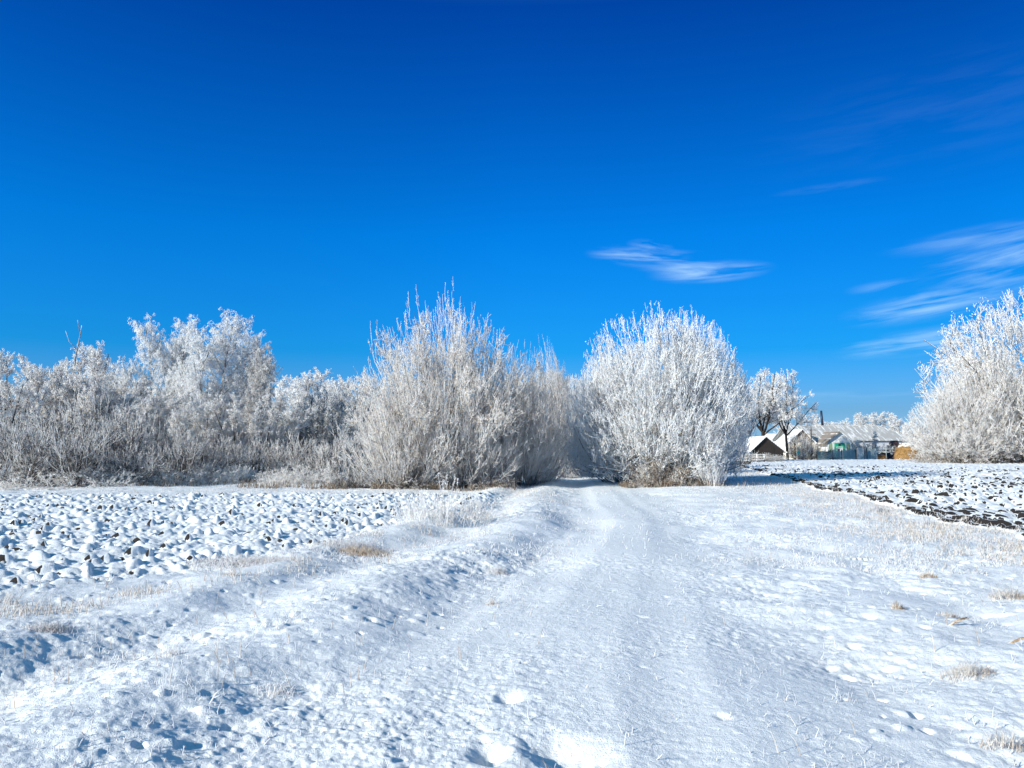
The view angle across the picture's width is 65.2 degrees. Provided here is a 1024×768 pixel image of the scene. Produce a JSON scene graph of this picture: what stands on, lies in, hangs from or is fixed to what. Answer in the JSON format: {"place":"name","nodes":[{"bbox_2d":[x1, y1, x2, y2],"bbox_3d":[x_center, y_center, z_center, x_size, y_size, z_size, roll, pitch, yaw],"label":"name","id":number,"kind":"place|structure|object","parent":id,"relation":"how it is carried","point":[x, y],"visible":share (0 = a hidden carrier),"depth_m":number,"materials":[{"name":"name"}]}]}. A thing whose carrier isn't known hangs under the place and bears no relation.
{"place":"outdoors","nodes":[
{"label":"outdoors","id":0,"kind":"place"},
{"bbox_2d":[0,486,573,618],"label":"beige grass","id":1,"kind":"structure","parent":0,"point":[22,610],"depth_m":9.65,"materials":[{"name":"plant"}]},
{"bbox_2d":[3,475,776,490],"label":"dry grass","id":2,"kind":"structure","parent":0,"point":[624,484],"depth_m":35.10,"materials":[{"name":"plant"}]},
{"bbox_2d":[0,450,1023,767],"bbox_3d":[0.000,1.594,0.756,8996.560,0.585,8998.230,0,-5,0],"label":"ground","id":3,"kind":"structure","parent":0,"point":[890,718],"depth_m":7.24,"materials":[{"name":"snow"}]},
{"bbox_2d":[0,348,55,470],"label":"thicket tree","id":4,"kind":"object","parent":3,"relation":"on","point":[6,371],"visible":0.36,"depth_m":51.14,"materials":[{"name":"white plant"}]},
{"bbox_2d":[0,374,55,470],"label":"thicket tree","id":5,"kind":"object","parent":3,"relation":"on","point":[16,391],"visible":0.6,"depth_m":46.06,"materials":[{"name":"white plant"}]},
{"bbox_2d":[0,459,91,490],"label":"bramble","id":6,"kind":"object","parent":3,"relation":"on","point":[7,485],"visible":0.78,"depth_m":33.26,"materials":[{"name":"plant"}]},
{"bbox_2d":[0,363,93,461],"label":"thicket tree","id":7,"kind":"object","parent":3,"relation":"on","point":[56,384],"visible":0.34,"depth_m":50.27,"materials":[{"name":"white plant"}]},
{"bbox_2d":[0,413,96,483],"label":"frosted shrub","id":8,"kind":"object","parent":3,"relation":"on","point":[3,444],"visible":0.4,"depth_m":35.80,"materials":[{"name":"white plant"}]},
{"bbox_2d":[21,619,76,633],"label":"grass tuft","id":9,"kind":"object","parent":3,"relation":"on","point":[45,627],"visible":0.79,"depth_m":6.97,"materials":[{"name":"plant"}]},
{"bbox_2d":[0,425,115,486],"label":"frosted shrub","id":10,"kind":"object","parent":3,"relation":"on","point":[26,451],"visible":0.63,"depth_m":34.07,"materials":[{"name":"white plant"}]},
{"bbox_2d":[1,408,127,481],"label":"frosted shrub","id":11,"kind":"object","parent":3,"relation":"on","point":[54,433],"visible":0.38,"depth_m":36.66,"materials":[{"name":"white plant"}]},
{"bbox_2d":[1,398,132,478],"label":"frosted shrub","id":12,"kind":"object","parent":3,"relation":"on","point":[37,419],"visible":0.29,"depth_m":38.68,"materials":[{"name":"white plant"}]},
{"bbox_2d":[8,359,128,463],"bbox_3d":[-30.419,2.284,54.620,6.915,7.869,5.021,5,-7,-44],"label":"thicket tree","id":13,"kind":"object","parent":3,"relation":"on","point":[77,369],"visible":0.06,"depth_m":54.41,"materials":[{"name":"white plant"}]},
{"bbox_2d":[15,342,132,426],"bbox_3d":[-33.301,1.811,61.113,6.471,10.142,8.912,1,-5,-10],"label":"bare tree","id":14,"kind":"object","parent":3,"relation":"on","point":[99,362],"visible":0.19,"depth_m":61.15,"materials":[{"name":"white plant"}]},
{"bbox_2d":[24,369,140,462],"bbox_3d":[-27.149,2.460,50.611,4.314,6.761,5.941,-3,-5,30],"label":"thicket tree","id":15,"kind":"object","parent":3,"relation":"on","point":[92,385],"visible":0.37,"depth_m":50.26,"materials":[{"name":"white plant"}]},
{"bbox_2d":[10,427,158,486],"bbox_3d":[-18.729,3.522,34.947,4.714,3.262,4.859,-3,-6,32],"label":"frosted shrub","id":16,"kind":"object","parent":3,"relation":"on","point":[74,468],"visible":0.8,"depth_m":34.43,"materials":[{"name":"white plant"}]},
{"bbox_2d":[33,375,137,449],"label":"thicket tree","id":17,"kind":"object","parent":3,"relation":"on","point":[70,393],"visible":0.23,"depth_m":49.91,"materials":[{"name":"white plant"}]},
{"bbox_2d":[17,385,164,477],"bbox_3d":[-21.029,3.192,40.887,6.540,6.222,6.740,2,-5,-22],"label":"frosted shrub","id":18,"kind":"object","parent":3,"relation":"on","point":[115,413],"visible":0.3,"depth_m":40.81,"materials":[{"name":"white plant"}]},
{"bbox_2d":[41,464,155,488],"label":"bramble","id":19,"kind":"object","parent":3,"relation":"on","point":[106,482],"visible":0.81,"depth_m":34.14,"materials":[{"name":"plant"}]},
{"bbox_2d":[80,340,126,410],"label":"birch tree","id":20,"kind":"object","parent":3,"relation":"on","point":[97,353],"visible":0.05,"depth_m":66.44,"materials":[{"name":"white plant"}]},
{"bbox_2d":[54,414,199,480],"bbox_3d":[-19.385,3.637,39.960,5.201,4.399,5.361,-3,-5,29],"label":"frosted shrub","id":21,"kind":"object","parent":3,"relation":"on","point":[128,442],"visible":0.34,"depth_m":39.40,"materials":[{"name":"white plant"}]},
{"bbox_2d":[94,396,166,469],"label":"thicket tree","id":22,"kind":"object","parent":3,"relation":"on","point":[147,405],"visible":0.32,"depth_m":50.11,"materials":[{"name":"white plant"}]},
{"bbox_2d":[92,443,170,485],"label":"frosted shrub","id":23,"kind":"object","parent":3,"relation":"on","point":[148,471],"visible":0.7,"depth_m":35.45,"materials":[{"name":"white plant"}]},
{"bbox_2d":[80,374,188,457],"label":"thicket tree","id":24,"kind":"object","parent":3,"relation":"on","point":[137,384],"visible":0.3,"depth_m":54.44,"materials":[{"name":"white plant"}]},
{"bbox_2d":[109,313,185,465],"bbox_3d":[-27.503,0.666,60.338,5.534,12.173,3.395,1,-5,-17],"label":"birch tree","id":25,"kind":"object","parent":3,"relation":"on","point":[157,352],"visible":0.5,"depth_m":60.36,"materials":[{"name":"white plant"}]},
{"bbox_2d":[103,460,212,486],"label":"bramble","id":26,"kind":"object","parent":3,"relation":"on","point":[164,474],"visible":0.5,"depth_m":37.05,"materials":[{"name":"plant"}]},
{"bbox_2d":[105,415,211,480],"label":"frosted shrub","id":27,"kind":"object","parent":3,"relation":"on","point":[179,439],"visible":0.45,"depth_m":39.52,"materials":[{"name":"white plant"}]},
{"bbox_2d":[147,397,210,473],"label":"thicket tree","id":28,"kind":"object","parent":3,"relation":"on","point":[170,405],"visible":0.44,"depth_m":50.88,"materials":[{"name":"white plant"}]},
{"bbox_2d":[159,314,205,443],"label":"birch tree","id":29,"kind":"object","parent":3,"relation":"on","point":[179,339],"visible":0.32,"depth_m":60.45,"materials":[{"name":"white plant"}]},
{"bbox_2d":[128,432,242,483],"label":"frosted shrub","id":30,"kind":"object","parent":3,"relation":"on","point":[183,465],"visible":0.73,"depth_m":38.01,"materials":[{"name":"white plant"}]},
{"bbox_2d":[148,461,248,485],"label":"bramble","id":31,"kind":"object","parent":3,"relation":"on","point":[226,478],"visible":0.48,"depth_m":38.31,"materials":[{"name":"plant"}]},
{"bbox_2d":[170,402,231,471],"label":"thicket tree","id":32,"kind":"object","parent":3,"relation":"on","point":[195,428],"visible":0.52,"depth_m":50.09,"materials":[{"name":"white plant"}]},
{"bbox_2d":[163,428,258,476],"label":"frosted shrub","id":33,"kind":"object","parent":3,"relation":"on","point":[207,458],"visible":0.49,"depth_m":42.70,"materials":[{"name":"white plant"}]},
{"bbox_2d":[174,307,272,459],"bbox_3d":[-20.787,0.424,58.176,4.463,12.209,7.276,-4,-6,41],"label":"birch tree","id":34,"kind":"object","parent":3,"relation":"on","point":[223,344],"visible":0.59,"depth_m":57.45,"materials":[{"name":"white plant"}]},
{"bbox_2d":[179,391,270,465],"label":"thicket tree","id":35,"kind":"object","parent":3,"relation":"on","point":[233,416],"visible":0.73,"depth_m":50.08,"materials":[{"name":"white plant"}]},
{"bbox_2d":[187,438,264,474],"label":"frosted shrub","id":36,"kind":"object","parent":3,"relation":"on","point":[230,463],"visible":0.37,"depth_m":45.43,"materials":[{"name":"white plant"}]},
{"bbox_2d":[193,461,267,482],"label":"bramble","id":37,"kind":"object","parent":3,"relation":"on","point":[252,473],"visible":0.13,"depth_m":41.63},
{"bbox_2d":[0,376,473,467],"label":"wood","id":38,"kind":"object","parent":3,"relation":"on","point":[305,388],"depth_m":71.85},
{"bbox_2d":[223,464,253,480],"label":"bush","id":39,"kind":"object","parent":3,"relation":"on","point":[239,472],"visible":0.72,"depth_m":40.62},
{"bbox_2d":[185,553,293,570],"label":"grass tuft","id":40,"kind":"object","parent":3,"relation":"on","point":[250,559],"visible":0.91,"depth_m":11.19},
{"bbox_2d":[212,327,279,461],"bbox_3d":[-20.985,1.124,62.834,5.579,11.621,3.422,0,-5,2],"label":"birch tree","id":41,"kind":"object","parent":3,"relation":"on","point":[248,347],"visible":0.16,"depth_m":62.81,"materials":[{"name":"white plant"}]},
{"bbox_2d":[227,438,288,476],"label":"frosted shrub","id":42,"kind":"object","parent":3,"relation":"on","point":[273,465],"visible":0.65,"depth_m":45.74,"materials":[{"name":"white plant"}]},
{"bbox_2d":[239,335,282,468],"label":"birch tree","id":43,"kind":"object","parent":3,"relation":"on","point":[259,371],"visible":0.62,"depth_m":56.34,"materials":[{"name":"white plant"}]},
{"bbox_2d":[225,374,313,460],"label":"tree","id":44,"kind":"object","parent":3,"relation":"on","point":[293,384],"visible":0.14,"depth_m":81.44,"materials":[{"name":"white plant"}]},
{"bbox_2d":[233,390,317,473],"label":"thicket tree","id":45,"kind":"object","parent":3,"relation":"on","point":[277,407],"visible":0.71,"depth_m":52.87,"materials":[{"name":"white plant"}]},
{"bbox_2d":[257,682,300,699],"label":"grass tuft","id":46,"kind":"object","parent":3,"relation":"on","point":[276,690],"visible":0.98,"depth_m":5.47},
{"bbox_2d":[252,464,308,484],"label":"bush","id":47,"kind":"object","parent":3,"relation":"on","point":[281,478],"visible":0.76,"depth_m":38.20,"materials":[{"name":"plant"}]},
{"bbox_2d":[257,430,327,475],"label":"frosted shrub","id":48,"kind":"object","parent":3,"relation":"on","point":[284,462],"visible":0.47,"depth_m":47.61,"materials":[{"name":"white plant"}]},
{"bbox_2d":[267,407,325,469],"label":"evergreen bush","id":49,"kind":"object","parent":3,"relation":"on","point":[301,435],"visible":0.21,"depth_m":56.55,"materials":[{"name":"white plant"}]},
{"bbox_2d":[271,438,330,476],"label":"frosted shrub","id":50,"kind":"object","parent":3,"relation":"on","point":[306,456],"visible":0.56,"depth_m":45.58,"materials":[{"name":"white plant"}]},
{"bbox_2d":[269,460,346,483],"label":"bramble","id":51,"kind":"object","parent":3,"relation":"on","point":[315,476],"visible":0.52,"depth_m":39.25,"materials":[{"name":"plant"}]},
{"bbox_2d":[279,385,350,467],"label":"evergreen bush","id":52,"kind":"object","parent":3,"relation":"on","point":[319,403],"visible":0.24,"depth_m":57.12,"materials":[{"name":"white plant"}]},
{"bbox_2d":[284,437,369,479],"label":"frosted shrub","id":53,"kind":"object","parent":3,"relation":"on","point":[320,461],"visible":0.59,"depth_m":43.57,"materials":[{"name":"white plant"}]},
{"bbox_2d":[281,367,377,437],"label":"tree","id":54,"kind":"object","parent":3,"relation":"on","point":[316,380],"visible":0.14,"depth_m":81.55,"materials":[{"name":"white plant"}]},
{"bbox_2d":[301,391,368,470],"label":"evergreen bush","id":55,"kind":"object","parent":3,"relation":"on","point":[335,415],"visible":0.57,"depth_m":55.54,"materials":[{"name":"white plant"}]},
{"bbox_2d":[310,399,376,471],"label":"evergreen bush","id":56,"kind":"object","parent":3,"relation":"on","point":[326,417],"visible":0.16,"depth_m":56.56,"materials":[{"name":"white plant"}]},
{"bbox_2d":[323,455,373,488],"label":"willow bush","id":57,"kind":"object","parent":3,"relation":"on","point":[351,484],"visible":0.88,"depth_m":33.98,"materials":[{"name":"white plant"}]},
{"bbox_2d":[312,374,393,428],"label":"tree","id":58,"kind":"object","parent":3,"relation":"on","point":[328,384],"visible":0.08,"depth_m":78.35,"materials":[{"name":"white plant"}]},
{"bbox_2d":[315,537,392,551],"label":"grass tuft","id":59,"kind":"object","parent":3,"relation":"on","point":[343,543],"visible":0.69,"depth_m":13.04,"materials":[{"name":"plant"}]},
{"bbox_2d":[314,375,393,460],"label":"tree","id":60,"kind":"object","parent":3,"relation":"on","point":[333,384],"visible":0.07,"depth_m":78.21,"materials":[{"name":"white plant"}]},
{"bbox_2d":[338,544,389,556],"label":"grass tuft","id":61,"kind":"object","parent":3,"relation":"on","point":[366,551],"visible":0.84,"depth_m":12.56,"materials":[{"name":"plant"}]},
{"bbox_2d":[335,391,399,469],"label":"evergreen bush","id":62,"kind":"object","parent":3,"relation":"on","point":[362,418],"visible":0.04,"depth_m":62.08,"materials":[{"name":"white plant"}]},
{"bbox_2d":[325,378,486,489],"bbox_3d":[-4.663,2.201,35.241,7.137,5.178,6.462,2,-5,-25],"label":"willow bush","id":63,"kind":"object","parent":3,"relation":"on","point":[388,468],"visible":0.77,"depth_m":33.95,"materials":[{"name":"white plant"}]},
{"bbox_2d":[384,473,445,490],"bbox_3d":[-4.064,4.348,34.401,3.467,1.107,3.161,3,-5,-29],"label":"brushwood","id":64,"kind":"object","parent":3,"relation":"on","point":[412,487],"visible":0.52,"depth_m":33.65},
{"bbox_2d":[392,488,455,521],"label":"weed clump","id":65,"kind":"object","parent":3,"relation":"on","point":[422,517],"visible":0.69,"depth_m":17.75,"materials":[{"name":"plant"}]},
{"bbox_2d":[339,282,551,483],"bbox_3d":[-2.905,-0.020,37.049,9.915,9.774,9.685,0,-5,-4],"label":"tall bush","id":66,"kind":"object","parent":3,"relation":"on","point":[467,376],"visible":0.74,"depth_m":35.40,"materials":[{"name":"white plant"}]},
{"bbox_2d":[397,472,495,527],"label":"weed clump","id":67,"kind":"object","parent":3,"relation":"on","point":[471,513],"visible":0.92,"depth_m":17.47,"materials":[{"name":"plant"}]},
{"bbox_2d":[411,396,531,488],"bbox_3d":[-2.103,2.660,35.925,6.737,4.301,6.100,-4,-6,41],"label":"willow bush","id":68,"kind":"object","parent":3,"relation":"on","point":[457,472],"visible":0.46,"depth_m":34.65,"materials":[{"name":"white plant"}]},
{"bbox_2d":[458,502,502,520],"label":"weed clump","id":69,"kind":"object","parent":3,"relation":"on","point":[459,512],"visible":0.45,"depth_m":18.99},
{"bbox_2d":[460,472,520,489],"bbox_3d":[-0.941,4.323,34.807,2.771,1.081,3.039,0,-5,4],"label":"brushwood","id":70,"kind":"object","parent":3,"relation":"on","point":[475,484],"visible":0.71,"depth_m":34.42,"materials":[{"name":"plant"}]},
{"bbox_2d":[14,528,1023,767],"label":"dry stalks","id":71,"kind":"object","parent":3,"relation":"on","point":[363,638],"visible":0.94,"depth_m":6.51,"materials":[{"name":"brown plant"}]},
{"bbox_2d":[467,339,579,486],"bbox_3d":[0.305,1.329,37.709,4.987,7.056,5.105,3,-5,-28],"label":"leafy bush","id":72,"kind":"object","parent":3,"relation":"on","point":[538,456],"visible":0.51,"depth_m":36.76,"materials":[{"name":"grey plant"}]},
{"bbox_2d":[508,409,578,484],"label":"willow bush","id":73,"kind":"object","parent":3,"relation":"on","point":[554,474],"visible":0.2,"depth_m":38.28,"materials":[{"name":"grey plant"}]},
{"bbox_2d":[529,337,582,477],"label":"tall bush","id":74,"kind":"object","parent":3,"relation":"on","point":[562,398],"visible":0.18,"depth_m":48.77,"materials":[{"name":"white plant"}]},
{"bbox_2d":[551,368,598,475],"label":"maple tree","id":75,"kind":"object","parent":3,"relation":"on","point":[573,394],"visible":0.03,"depth_m":51.53,"materials":[{"name":"white plant"}]},
{"bbox_2d":[556,342,661,482],"bbox_3d":[5.332,1.513,41.505,6.484,7.547,6.401,1,-5,-16],"label":"maple tree","id":76,"kind":"object","parent":3,"relation":"on","point":[575,432],"visible":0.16,"depth_m":40.47,"materials":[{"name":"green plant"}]},
{"bbox_2d":[623,452,700,487],"bbox_3d":[6.657,4.207,36.391,3.667,2.771,3.344,-4,-6,37],"label":"brushwood","id":77,"kind":"object","parent":3,"relation":"on","point":[654,466],"visible":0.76,"depth_m":36.10,"materials":[{"name":"plant"}]},
{"bbox_2d":[570,302,761,482],"bbox_3d":[7.348,0.460,38.905,9.358,9.244,9.479,2,-5,-23],"label":"frosted bush","id":78,"kind":"object","parent":3,"relation":"on","point":[701,441],"visible":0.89,"depth_m":37.35,"materials":[{"name":"white plant"}]},
{"bbox_2d":[660,460,712,484],"bbox_3d":[8.011,4.376,37.136,2.748,2.138,2.506,2,-5,-20],"label":"brushwood","id":79,"kind":"object","parent":3,"relation":"on","point":[688,474],"visible":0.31,"depth_m":36.79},
{"bbox_2d":[655,320,757,479],"bbox_3d":[10.075,0.811,42.667,5.827,9.063,5.903,-3,-6,31],"label":"maple tree","id":80,"kind":"object","parent":3,"relation":"on","point":[736,453],"visible":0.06,"depth_m":41.52,"materials":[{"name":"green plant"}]},
{"bbox_2d":[693,458,728,485],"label":"rimed bush","id":81,"kind":"object","parent":3,"relation":"on","point":[712,470],"visible":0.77,"depth_m":35.83,"materials":[{"name":"plant"}]},
{"bbox_2d":[731,443,757,470],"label":"frosted bush","id":82,"kind":"object","parent":3,"relation":"on","point":[744,466],"visible":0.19,"depth_m":61.21,"materials":[{"name":"white plant"}]},
{"bbox_2d":[713,377,792,437],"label":"shade tree","id":83,"kind":"object","parent":3,"relation":"on","point":[763,415],"visible":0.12,"depth_m":126.50,"materials":[{"name":"white plant"}]},
{"bbox_2d":[741,436,786,460],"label":"shed","id":84,"kind":"structure","parent":3,"relation":"on","point":[762,444],"depth_m":111.65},
{"bbox_2d":[718,368,812,435],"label":"shade tree","id":85,"kind":"object","parent":3,"relation":"on","point":[770,400],"visible":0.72,"depth_m":122.65,"materials":[{"name":"white plant"}]},
{"bbox_2d":[761,369,818,459],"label":"shade tree","id":86,"kind":"object","parent":3,"relation":"on","point":[793,403],"visible":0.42,"depth_m":131.00,"materials":[{"name":"white plant"}]},
{"bbox_2d":[774,413,839,432],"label":"frosted tree","id":87,"kind":"object","parent":3,"relation":"on","point":[815,421],"visible":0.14,"depth_m":174.94,"materials":[{"name":"white plant"}]},
{"bbox_2d":[782,430,840,459],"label":"bare shrub","id":88,"kind":"object","parent":3,"relation":"on","point":[794,440],"visible":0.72,"depth_m":140.23,"materials":[{"name":"white plant"}]},
{"bbox_2d":[789,440,835,459],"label":"bare shrub","id":89,"kind":"object","parent":3,"relation":"on","point":[812,452],"visible":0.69,"depth_m":140.82,"materials":[{"name":"white plant"}]},
{"bbox_2d":[772,411,914,458],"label":"farm building","id":90,"kind":"structure","parent":3,"relation":"on","point":[840,437],"depth_m":150.26,"materials":[{"name":"stone"}]},
{"bbox_2d":[841,450,855,458],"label":"picket fence","id":91,"kind":"object","parent":3,"relation":"on","point":[847,456],"visible":0.95,"depth_m":139.83,"materials":[{"name":"blue wood"}]},
{"bbox_2d":[824,412,916,435],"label":"frosted tree","id":92,"kind":"object","parent":3,"relation":"on","point":[860,421],"visible":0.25,"depth_m":187.34,"materials":[{"name":"white plant"}]},
{"bbox_2d":[837,411,911,432],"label":"frosted tree","id":93,"kind":"object","parent":3,"relation":"on","point":[893,418],"visible":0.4,"depth_m":191.18,"materials":[{"name":"white plant"}]},
{"bbox_2d":[860,503,889,513],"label":"grass tuft","id":94,"kind":"object","parent":3,"relation":"on","point":[872,509],"visible":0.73,"depth_m":20.10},
{"bbox_2d":[892,442,920,458],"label":"haystack","id":95,"kind":"object","parent":3,"relation":"on","point":[900,450],"visible":0.47,"depth_m":129.40,"materials":[{"name":"plant"}]},
{"bbox_2d":[898,446,998,463],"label":"brushwood","id":96,"kind":"object","parent":3,"relation":"on","point":[925,460],"visible":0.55,"depth_m":90.06,"materials":[{"name":"plant"}]},
{"bbox_2d":[914,450,1003,463],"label":"brushwood","id":97,"kind":"object","parent":3,"relation":"on","point":[965,458],"visible":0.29,"depth_m":89.32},
{"bbox_2d":[899,380,1019,462],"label":"tree","id":98,"kind":"object","parent":3,"relation":"on","point":[952,440],"visible":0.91,"depth_m":89.57,"materials":[{"name":"plant"}]},
{"bbox_2d":[911,288,1023,456],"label":"tree","id":99,"kind":"object","parent":3,"relation":"on","point":[986,324],"visible":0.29,"depth_m":95.24,"materials":[{"name":"white plant"}]},
{"bbox_2d":[940,656,997,682],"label":"grass tuft","id":100,"kind":"object","parent":3,"relation":"on","point":[972,670],"visible":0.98,"depth_m":5.86,"materials":[{"name":"plant"}]},
{"bbox_2d":[925,342,1023,462],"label":"tree","id":101,"kind":"object","parent":3,"relation":"on","point":[1012,392],"visible":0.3,"depth_m":91.42,"materials":[{"name":"white plant"}]},
{"bbox_2d":[976,725,1023,752],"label":"grass tuft","id":102,"kind":"object","parent":3,"relation":"on","point":[1009,742],"visible":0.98,"depth_m":4.48,"materials":[{"name":"plant"}]},
{"bbox_2d":[985,419,1023,461],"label":"willow bush","id":103,"kind":"object","parent":3,"relation":"on","point":[1015,447],"visible":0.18,"depth_m":89.54,"materials":[{"name":"white plant"}]},
{"bbox_2d":[988,583,1023,599],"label":"grass tuft","id":104,"kind":"object","parent":3,"relation":"on","point":[1018,595],"visible":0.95,"depth_m":8.71,"materials":[{"name":"plant"}]},
{"bbox_2d":[0,0,1023,436],"label":"sky","id":105,"kind":"structure","parent":0,"point":[827,184],"materials":[{"name":"blue"}]},
{"bbox_2d":[702,471,1023,566],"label":"beige grass","id":106,"kind":"structure","parent":0,"point":[943,529],"depth_m":15.99,"materials":[{"name":"plant"}]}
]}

